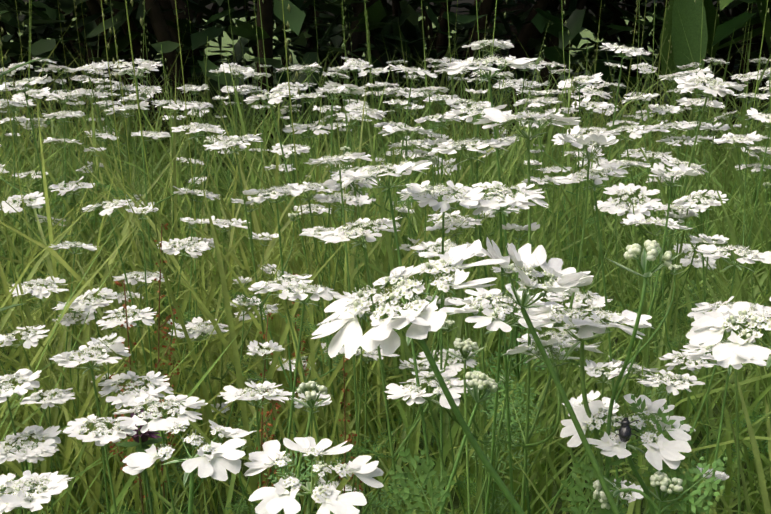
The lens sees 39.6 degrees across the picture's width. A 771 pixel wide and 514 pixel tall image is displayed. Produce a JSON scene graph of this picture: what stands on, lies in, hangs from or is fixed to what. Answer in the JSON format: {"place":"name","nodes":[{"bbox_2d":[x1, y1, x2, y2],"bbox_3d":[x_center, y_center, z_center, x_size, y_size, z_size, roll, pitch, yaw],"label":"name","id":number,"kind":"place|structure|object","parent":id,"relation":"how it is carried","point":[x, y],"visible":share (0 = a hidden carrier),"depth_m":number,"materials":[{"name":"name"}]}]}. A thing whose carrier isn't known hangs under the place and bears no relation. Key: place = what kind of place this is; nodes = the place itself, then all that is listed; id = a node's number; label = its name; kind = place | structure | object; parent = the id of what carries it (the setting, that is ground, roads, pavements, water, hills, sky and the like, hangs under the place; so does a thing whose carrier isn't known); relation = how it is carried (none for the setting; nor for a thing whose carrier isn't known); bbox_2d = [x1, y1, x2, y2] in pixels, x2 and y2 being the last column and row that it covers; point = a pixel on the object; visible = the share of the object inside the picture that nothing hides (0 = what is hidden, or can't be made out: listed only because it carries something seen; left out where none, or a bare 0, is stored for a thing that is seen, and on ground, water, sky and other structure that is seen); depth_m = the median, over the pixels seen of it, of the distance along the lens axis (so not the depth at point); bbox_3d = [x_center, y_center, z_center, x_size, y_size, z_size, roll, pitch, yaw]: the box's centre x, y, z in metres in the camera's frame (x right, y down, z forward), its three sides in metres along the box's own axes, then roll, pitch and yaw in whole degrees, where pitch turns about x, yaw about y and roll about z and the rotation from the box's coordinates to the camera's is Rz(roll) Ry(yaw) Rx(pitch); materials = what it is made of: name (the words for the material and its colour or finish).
{"place":"outdoors","nodes":[
{"label":"outdoors","id":0,"kind":"place"},
{"bbox_2d":[0,16,769,513],"bbox_3d":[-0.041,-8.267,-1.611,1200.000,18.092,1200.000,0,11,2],"label":"meadow ground","id":1,"kind":"structure","parent":0,"point":[226,40],"depth_m":1.55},
{"bbox_2d":[0,191,52,472],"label":"white flower","id":2,"kind":"object","parent":1,"relation":"on","point":[36,203],"visible":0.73,"depth_m":1.31,"materials":[{"name":"white plant"}]},
{"bbox_2d":[0,425,60,513],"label":"white flower","id":3,"kind":"object","parent":1,"relation":"on","point":[28,451],"visible":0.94,"depth_m":0.85,"materials":[{"name":"white plant"}]},
{"bbox_2d":[0,87,67,319],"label":"flowering plant","id":4,"kind":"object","parent":1,"relation":"on","point":[39,93],"depth_m":1.68,"materials":[{"name":"white plant"}]},
{"bbox_2d":[0,368,74,513],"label":"white flower","id":5,"kind":"object","parent":1,"relation":"on","point":[26,377],"visible":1,"depth_m":0.87,"materials":[{"name":"white plant"}]},
{"bbox_2d":[0,75,90,371],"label":"flower","id":6,"kind":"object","parent":1,"relation":"on","point":[25,82],"depth_m":1.44,"materials":[{"name":"white plant"}]},
{"bbox_2d":[9,276,114,505],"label":"white flower","id":7,"kind":"object","parent":1,"relation":"on","point":[42,292],"visible":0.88,"depth_m":1.15,"materials":[{"name":"white plant"}]},
{"bbox_2d":[0,325,124,513],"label":"white flower","id":8,"kind":"object","parent":1,"relation":"on","point":[32,338],"visible":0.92,"depth_m":1.00,"materials":[{"name":"white plant"}]},
{"bbox_2d":[50,341,137,513],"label":"white flower","id":9,"kind":"object","parent":1,"relation":"on","point":[102,436],"visible":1,"depth_m":0.76,"materials":[{"name":"white plant"}]},
{"bbox_2d":[0,0,236,253],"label":"grass patch","id":10,"kind":"object","parent":1,"relation":"on","point":[23,112],"visible":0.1,"depth_m":2.69,"materials":[{"name":"plant"}]},
{"bbox_2d":[0,173,246,513],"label":"grass patch","id":11,"kind":"object","parent":1,"relation":"on","point":[125,488],"visible":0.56,"depth_m":0.95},
{"bbox_2d":[93,270,185,511],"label":"white flower","id":12,"kind":"object","parent":11,"relation":"on","point":[130,278],"visible":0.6,"depth_m":1.21,"materials":[{"name":"white plant"}]},
{"bbox_2d":[169,325,315,513],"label":"white flower","id":13,"kind":"object","parent":11,"relation":"on","point":[199,330],"visible":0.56,"depth_m":1.16,"materials":[{"name":"white plant"}]},
{"bbox_2d":[0,0,255,142],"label":"shrub","id":14,"kind":"object","parent":1,"relation":"on","point":[39,29],"visible":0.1,"depth_m":4.00,"materials":[{"name":"green plant"}]},
{"bbox_2d":[98,223,179,513],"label":"dock","id":15,"kind":"object","parent":1,"relation":"on","point":[155,348],"visible":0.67,"depth_m":1.06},
{"bbox_2d":[51,288,228,513],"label":"white flower","id":16,"kind":"object","parent":1,"relation":"on","point":[79,302],"visible":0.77,"depth_m":1.12,"materials":[{"name":"white plant"}]},
{"bbox_2d":[115,409,164,513],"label":"red clover","id":17,"kind":"object","parent":1,"relation":"on","point":[145,436],"visible":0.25,"depth_m":0.80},
{"bbox_2d":[89,217,209,513],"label":"white flower","id":18,"kind":"object","parent":1,"relation":"on","point":[200,245],"visible":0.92,"depth_m":1.11,"materials":[{"name":"white plant"}]},
{"bbox_2d":[82,199,219,511],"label":"white flower","id":19,"kind":"object","parent":1,"relation":"on","point":[109,210],"visible":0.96,"depth_m":1.10,"materials":[{"name":"white plant"}]},
{"bbox_2d":[0,0,303,170],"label":"shrub","id":20,"kind":"object","parent":1,"relation":"on","point":[195,39],"visible":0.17,"depth_m":3.26,"materials":[{"name":"green plant"}]},
{"bbox_2d":[106,100,217,380],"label":"flower","id":21,"kind":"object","parent":1,"relation":"on","point":[154,135],"depth_m":1.51,"materials":[{"name":"white plant"}]},
{"bbox_2d":[94,64,240,440],"bbox_3d":[-0.269,0.035,1.379,0.216,0.558,0.136,7,13,32],"label":"flower","id":22,"kind":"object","parent":1,"relation":"on","point":[194,127],"depth_m":1.34,"materials":[{"name":"white plant"}]},
{"bbox_2d":[10,0,328,110],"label":"shrub","id":23,"kind":"object","parent":1,"relation":"on","point":[70,48],"visible":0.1,"depth_m":4.97,"materials":[{"name":"green plant"}]},
{"bbox_2d":[96,296,260,513],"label":"white flower","id":24,"kind":"object","parent":1,"relation":"on","point":[145,318],"visible":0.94,"depth_m":1.01,"materials":[{"name":"white plant"}]},
{"bbox_2d":[0,0,373,362],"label":"grass patch","id":25,"kind":"object","parent":1,"relation":"on","point":[107,229],"visible":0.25,"depth_m":2.00,"materials":[{"name":"plant"}]},
{"bbox_2d":[139,99,234,362],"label":"white flower","id":26,"kind":"object","parent":1,"relation":"on","point":[172,106],"visible":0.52,"depth_m":1.54,"materials":[{"name":"white plant"}]},
{"bbox_2d":[122,417,255,513],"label":"white flower","id":27,"kind":"object","parent":1,"relation":"on","point":[227,455],"visible":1,"depth_m":0.44,"materials":[{"name":"white plant"}]},
{"bbox_2d":[98,340,284,513],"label":"white flower","id":28,"kind":"object","parent":1,"relation":"on","point":[119,400],"visible":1,"depth_m":0.79,"materials":[{"name":"white plant"}]},
{"bbox_2d":[165,216,278,513],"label":"white flower","id":29,"kind":"object","parent":1,"relation":"on","point":[221,223],"visible":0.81,"depth_m":1.20,"materials":[{"name":"white plant"}]},
{"bbox_2d":[155,186,292,513],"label":"white flower","id":30,"kind":"object","parent":1,"relation":"on","point":[211,195],"visible":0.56,"depth_m":1.30,"materials":[{"name":"white plant"}]},
{"bbox_2d":[114,281,347,513],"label":"white flower","id":31,"kind":"object","parent":1,"relation":"on","point":[300,295],"visible":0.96,"depth_m":0.68,"materials":[{"name":"white plant"}]},
{"bbox_2d":[3,0,544,251],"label":"grass patch","id":32,"kind":"object","parent":1,"relation":"on","point":[254,124],"visible":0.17,"depth_m":2.61,"materials":[{"name":"plant"}]},
{"bbox_2d":[217,381,331,513],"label":"white flower","id":33,"kind":"object","parent":1,"relation":"on","point":[232,393],"visible":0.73,"depth_m":0.80,"materials":[{"name":"white plant"}]},
{"bbox_2d":[0,0,567,513],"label":"grass patch","id":34,"kind":"object","parent":1,"relation":"on","point":[212,350],"visible":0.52,"depth_m":1.27,"materials":[{"name":"plant"}]},
{"bbox_2d":[203,133,371,513],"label":"white flower","id":35,"kind":"object","parent":1,"relation":"on","point":[246,138],"visible":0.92,"depth_m":1.05,"materials":[{"name":"white plant"}]},
{"bbox_2d":[0,0,606,181],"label":"shrub","id":36,"kind":"object","parent":1,"relation":"on","point":[160,18],"visible":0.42,"depth_m":2.84,"materials":[{"name":"green plant"}]},
{"bbox_2d":[289,381,332,513],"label":"white flower","id":37,"kind":"object","parent":1,"relation":"on","point":[312,397],"visible":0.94,"depth_m":0.49,"materials":[{"name":"white plant"}]},
{"bbox_2d":[252,82,371,319],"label":"flower","id":38,"kind":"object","parent":1,"relation":"on","point":[284,87],"depth_m":1.54,"materials":[{"name":"white plant"}]},
{"bbox_2d":[244,437,383,513],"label":"white flower","id":39,"kind":"object","parent":1,"relation":"on","point":[327,497],"visible":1,"depth_m":0.44,"materials":[{"name":"white plant"}]},
{"bbox_2d":[248,274,381,513],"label":"white flower","id":40,"kind":"object","parent":1,"relation":"on","point":[265,285],"visible":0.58,"depth_m":0.84,"materials":[{"name":"white plant"}]},
{"bbox_2d":[225,183,410,513],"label":"white flower","id":41,"kind":"object","parent":1,"relation":"on","point":[273,194],"visible":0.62,"depth_m":1.03,"materials":[{"name":"white plant"}]},
{"bbox_2d":[244,85,397,479],"bbox_3d":[-0.069,0.065,1.290,0.163,0.543,0.204,-7,13,-33],"label":"white flower","id":42,"kind":"object","parent":1,"relation":"on","point":[274,98],"visible":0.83,"depth_m":1.25,"materials":[{"name":"white plant"}]},
{"bbox_2d":[189,0,467,118],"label":"shrub","id":43,"kind":"object","parent":1,"relation":"on","point":[311,41],"visible":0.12,"depth_m":5.48,"materials":[{"name":"green plant"}]},
{"bbox_2d":[271,102,388,456],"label":"white flower","id":44,"kind":"object","parent":1,"relation":"on","point":[374,113],"visible":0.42,"depth_m":1.38,"materials":[{"name":"white plant"}]},
{"bbox_2d":[280,179,384,513],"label":"white flower","id":45,"kind":"object","parent":1,"relation":"on","point":[330,184],"visible":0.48,"depth_m":1.05,"materials":[{"name":"white plant"}]},
{"bbox_2d":[283,64,437,485],"bbox_3d":[-0.006,0.050,1.304,0.217,0.559,0.136,-5,12,-23],"label":"flower","id":46,"kind":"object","parent":1,"relation":"on","point":[317,130],"depth_m":1.27,"materials":[{"name":"white plant"}]},
{"bbox_2d":[16,378,715,513],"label":"grass patch","id":47,"kind":"object","parent":1,"relation":"on","point":[479,490],"visible":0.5,"depth_m":1.00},
{"bbox_2d":[0,470,72,513],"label":"white flower","id":48,"kind":"object","parent":47,"relation":"on","point":[22,498],"visible":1,"depth_m":0.60,"materials":[{"name":"white plant"}]},
{"bbox_2d":[317,345,429,513],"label":"white flower","id":49,"kind":"object","parent":1,"relation":"on","point":[374,355],"visible":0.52,"depth_m":1.00,"materials":[{"name":"white plant"}]},
{"bbox_2d":[24,0,731,373],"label":"grass patch","id":50,"kind":"object","parent":1,"relation":"on","point":[548,146],"visible":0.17,"depth_m":1.90,"materials":[{"name":"plant"}]},
{"bbox_2d":[275,152,485,513],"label":"white flower","id":51,"kind":"object","parent":1,"relation":"on","point":[350,157],"visible":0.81,"depth_m":0.90,"materials":[{"name":"white plant"}]},
{"bbox_2d":[322,81,445,424],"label":"white flower","id":52,"kind":"object","parent":1,"relation":"on","point":[353,89],"visible":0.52,"depth_m":1.50,"materials":[{"name":"white plant"}]},
{"bbox_2d":[329,165,468,495],"bbox_3d":[0.029,0.124,1.221,0.171,0.458,0.146,5,12,23],"label":"flowering plant","id":53,"kind":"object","parent":1,"relation":"on","point":[360,184],"depth_m":1.20,"materials":[{"name":"white plant"}]},
{"bbox_2d":[273,0,557,134],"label":"shrub","id":54,"kind":"object","parent":1,"relation":"on","point":[412,19],"visible":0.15,"depth_m":4.52,"materials":[{"name":"green plant"}]},
{"bbox_2d":[311,239,524,513],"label":"white flower","id":55,"kind":"object","parent":1,"relation":"on","point":[423,319],"visible":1,"depth_m":0.39,"materials":[{"name":"white plant"}]},
{"bbox_2d":[373,125,465,513],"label":"white flower","id":56,"kind":"object","parent":1,"relation":"on","point":[396,130],"visible":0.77,"depth_m":1.25,"materials":[{"name":"white plant"}]},
{"bbox_2d":[388,113,482,469],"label":"flowering plant","id":57,"kind":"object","parent":1,"relation":"on","point":[438,118],"depth_m":1.40,"materials":[{"name":"white plant"}]},
{"bbox_2d":[319,216,552,513],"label":"white flower","id":58,"kind":"object","parent":1,"relation":"on","point":[343,234],"visible":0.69,"depth_m":0.71,"materials":[{"name":"white plant"}]},
{"bbox_2d":[396,88,493,442],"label":"white flower","id":59,"kind":"object","parent":1,"relation":"on","point":[451,102],"visible":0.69,"depth_m":1.31,"materials":[{"name":"white plant"}]},
{"bbox_2d":[341,159,563,513],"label":"white flower","id":60,"kind":"object","parent":1,"relation":"on","point":[494,322],"visible":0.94,"depth_m":0.64,"materials":[{"name":"white plant"}]},
{"bbox_2d":[199,0,708,154],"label":"shrub","id":61,"kind":"object","parent":1,"relation":"on","point":[527,32],"visible":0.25,"depth_m":3.49,"materials":[{"name":"green plant"}]},
{"bbox_2d":[442,337,485,513],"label":"flower bud","id":62,"kind":"object","parent":1,"relation":"on","point":[464,346],"visible":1,"depth_m":0.65,"materials":[{"name":"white plant"}]},
{"bbox_2d":[374,137,555,513],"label":"white flower","id":63,"kind":"object","parent":1,"relation":"on","point":[472,146],"visible":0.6,"depth_m":0.95,"materials":[{"name":"white plant"}]},
{"bbox_2d":[438,370,497,513],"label":"flower bud","id":64,"kind":"object","parent":1,"relation":"on","point":[480,380],"visible":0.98,"depth_m":0.47,"materials":[{"name":"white plant"}]},
{"bbox_2d":[273,0,679,158],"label":"shrub","id":65,"kind":"object","parent":1,"relation":"on","point":[540,19],"visible":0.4,"depth_m":3.44,"materials":[{"name":"green plant"}]},
{"bbox_2d":[413,267,546,513],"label":"white flower","id":66,"kind":"object","parent":1,"relation":"on","point":[451,366],"visible":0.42,"depth_m":0.94,"materials":[{"name":"white plant"}]},
{"bbox_2d":[427,38,547,397],"bbox_3d":[0.148,-0.040,1.628,0.179,0.573,0.113,5,12,23],"label":"white flower","id":67,"kind":"object","parent":1,"relation":"on","point":[477,45],"visible":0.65,"depth_m":1.60,"materials":[{"name":"white plant"}]},
{"bbox_2d":[217,0,770,513],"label":"grass patch","id":68,"kind":"object","parent":1,"relation":"on","point":[755,372],"visible":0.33,"depth_m":1.24,"materials":[{"name":"plant"}]},
{"bbox_2d":[422,55,567,513],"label":"white flower","id":69,"kind":"object","parent":1,"relation":"on","point":[468,64],"visible":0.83,"depth_m":0.99,"materials":[{"name":"white plant"}]},
{"bbox_2d":[385,369,618,513],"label":"white flower","id":70,"kind":"object","parent":1,"relation":"on","point":[397,391],"visible":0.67,"depth_m":0.67,"materials":[{"name":"white plant"}]},
{"bbox_2d":[407,217,612,513],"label":"white flower","id":71,"kind":"object","parent":1,"relation":"on","point":[598,300],"visible":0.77,"depth_m":0.94,"materials":[{"name":"white plant"}]},
{"bbox_2d":[470,108,618,510],"bbox_3d":[0.092,0.186,0.772,0.152,0.579,0.221,5,12,26],"label":"white flower","id":72,"kind":"object","parent":1,"relation":"on","point":[494,115],"visible":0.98,"depth_m":0.76,"materials":[{"name":"white plant"}]},
{"bbox_2d":[447,126,650,513],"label":"white flower","id":73,"kind":"object","parent":1,"relation":"on","point":[575,130],"visible":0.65,"depth_m":1.15,"materials":[{"name":"white plant"}]},
{"bbox_2d":[483,73,614,380],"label":"white flower","id":74,"kind":"object","parent":1,"relation":"on","point":[586,80],"visible":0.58,"depth_m":1.54,"materials":[{"name":"white plant"}]},
{"bbox_2d":[481,237,619,513],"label":"white flower","id":75,"kind":"object","parent":1,"relation":"on","point":[523,258],"visible":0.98,"depth_m":0.43,"materials":[{"name":"white plant"}]},
{"bbox_2d":[388,395,714,513],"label":"leaves","id":76,"kind":"object","parent":1,"relation":"on","point":[573,498],"visible":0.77,"depth_m":0.45,"materials":[{"name":"green plant"}]},
{"bbox_2d":[333,0,769,260],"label":"grass patch","id":77,"kind":"object","parent":1,"relation":"on","point":[594,115],"visible":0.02,"depth_m":2.61,"materials":[{"name":"plant"}]},
{"bbox_2d":[519,85,612,341],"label":"flower","id":78,"kind":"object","parent":1,"relation":"on","point":[590,93],"depth_m":1.64,"materials":[{"name":"white plant"}]},
{"bbox_2d":[436,162,700,513],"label":"white flower","id":79,"kind":"object","parent":1,"relation":"on","point":[522,196],"visible":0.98,"depth_m":0.71,"materials":[{"name":"white plant"}]},
{"bbox_2d":[517,329,627,513],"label":"white flower","id":80,"kind":"object","parent":1,"relation":"on","point":[591,367],"visible":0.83,"depth_m":0.69,"materials":[{"name":"white plant"}]},
{"bbox_2d":[519,97,638,337],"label":"flower","id":81,"kind":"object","parent":1,"relation":"on","point":[604,105],"depth_m":1.61,"materials":[{"name":"white plant"}]},
{"bbox_2d":[514,303,652,510],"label":"white flower","id":82,"kind":"object","parent":1,"relation":"on","point":[573,317],"visible":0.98,"depth_m":0.46,"materials":[{"name":"white plant"}]},
{"bbox_2d":[396,328,770,513],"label":"grass patch","id":83,"kind":"object","parent":1,"relation":"on","point":[762,484],"visible":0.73,"depth_m":0.95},
{"bbox_2d":[513,43,669,456],"bbox_3d":[0.250,0.015,1.405,0.225,0.582,0.142,7,13,32],"label":"white flower","id":84,"kind":"object","parent":1,"relation":"on","point":[627,52],"visible":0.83,"depth_m":1.39,"materials":[{"name":"white plant"}]},
{"bbox_2d":[448,0,770,353],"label":"grass patch","id":85,"kind":"object","parent":1,"relation":"on","point":[733,171],"visible":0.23,"depth_m":1.91,"materials":[{"name":"plant"}]},
{"bbox_2d":[459,0,770,144],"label":"shrub","id":86,"kind":"object","parent":1,"relation":"on","point":[630,5],"visible":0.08,"depth_m":4.49,"materials":[{"name":"green plant"}]},
{"bbox_2d":[560,394,695,513],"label":"flower","id":87,"kind":"object","parent":1,"relation":"on","point":[667,451],"visible":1,"depth_m":0.46,"materials":[{"name":"white plant"}]},
{"bbox_2d":[605,240,679,510],"bbox_3d":[0.101,0.268,0.488,0.030,0.566,0.063,0,11,2],"label":"flower bud","id":88,"kind":"object","parent":1,"relation":"on","point":[653,248],"visible":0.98,"depth_m":0.42,"materials":[{"name":"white plant"}]},
{"bbox_2d":[526,0,770,159],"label":"shrub","id":89,"kind":"object","parent":1,"relation":"on","point":[605,33],"visible":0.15,"depth_m":3.81,"materials":[{"name":"green plant"}]},
{"bbox_2d":[600,93,701,373],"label":"white flower","id":90,"kind":"object","parent":1,"relation":"on","point":[671,108],"visible":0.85,"depth_m":1.49,"materials":[{"name":"white plant"}]},
{"bbox_2d":[582,214,728,513],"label":"white flower","id":91,"kind":"object","parent":1,"relation":"on","point":[634,219],"visible":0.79,"depth_m":0.94,"materials":[{"name":"white plant"}]},
{"bbox_2d":[594,155,716,458],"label":"white flower","id":92,"kind":"object","parent":1,"relation":"on","point":[696,263],"visible":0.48,"depth_m":1.25,"materials":[{"name":"white plant"}]},
{"bbox_2d":[566,71,746,513],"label":"white flower","id":93,"kind":"object","parent":1,"relation":"on","point":[692,81],"visible":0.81,"depth_m":1.07,"materials":[{"name":"white plant"}]},
{"bbox_2d":[593,456,727,513],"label":"flower buds","id":94,"kind":"object","parent":1,"relation":"on","point":[660,481],"visible":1,"depth_m":0.43,"materials":[{"name":"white plant"}]},
{"bbox_2d":[555,1,769,238],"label":"grass patch","id":95,"kind":"object","parent":1,"relation":"on","point":[717,151],"visible":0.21,"depth_m":2.57,"materials":[{"name":"plant"}]},
{"bbox_2d":[556,166,770,513],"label":"white flower","id":96,"kind":"object","parent":1,"relation":"on","point":[741,251],"visible":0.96,"depth_m":0.83,"materials":[{"name":"white plant"}]},
{"bbox_2d":[614,122,712,398],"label":"white flower","id":97,"kind":"object","parent":1,"relation":"on","point":[665,127],"visible":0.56,"depth_m":1.38,"materials":[{"name":"white plant"}]},
{"bbox_2d":[607,122,737,501],"bbox_3d":[0.332,0.093,1.250,0.152,0.508,0.191,-7,13,-33],"label":"flower","id":98,"kind":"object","parent":1,"relation":"on","point":[638,131],"depth_m":1.20,"materials":[{"name":"white plant"}]},
{"bbox_2d":[651,98,724,358],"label":"flower","id":99,"kind":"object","parent":1,"relation":"on","point":[713,103],"depth_m":1.53,"materials":[{"name":"white plant"}]},
{"bbox_2d":[611,339,769,513],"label":"white flower","id":100,"kind":"object","parent":1,"relation":"on","point":[691,351],"visible":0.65,"depth_m":0.71,"materials":[{"name":"white plant"}]},
{"bbox_2d":[654,190,770,513],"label":"flower","id":101,"kind":"object","parent":1,"relation":"on","point":[680,204],"visible":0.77,"depth_m":1.08,"materials":[{"name":"white plant"}]},
{"bbox_2d":[659,0,770,104],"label":"leaf","id":102,"kind":"object","parent":1,"relation":"on","point":[690,15],"visible":0.85,"depth_m":2.97,"materials":[{"name":"plant"}]},
{"bbox_2d":[659,296,770,513],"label":"flower","id":103,"kind":"object","parent":1,"relation":"on","point":[757,308],"visible":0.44,"depth_m":0.78,"materials":[{"name":"white plant"}]},
{"bbox_2d":[671,0,769,150],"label":"leafy plant","id":104,"kind":"object","parent":1,"relation":"on","point":[724,30],"visible":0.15,"depth_m":2.57,"materials":[{"name":"green plant"}]},
{"bbox_2d":[686,297,770,367],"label":"flower","id":105,"kind":"object","parent":1,"relation":"on","point":[709,330],"visible":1,"depth_m":0.40,"materials":[{"name":"white plant"}]},
{"bbox_2d":[691,108,770,447],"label":"flower","id":106,"kind":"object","parent":1,"relation":"on","point":[756,115],"depth_m":1.35,"materials":[{"name":"white plant"}]},
{"bbox_2d":[711,131,767,493],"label":"flower","id":107,"kind":"object","parent":1,"relation":"on","point":[725,138],"visible":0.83,"depth_m":1.18,"materials":[{"name":"white plant"}]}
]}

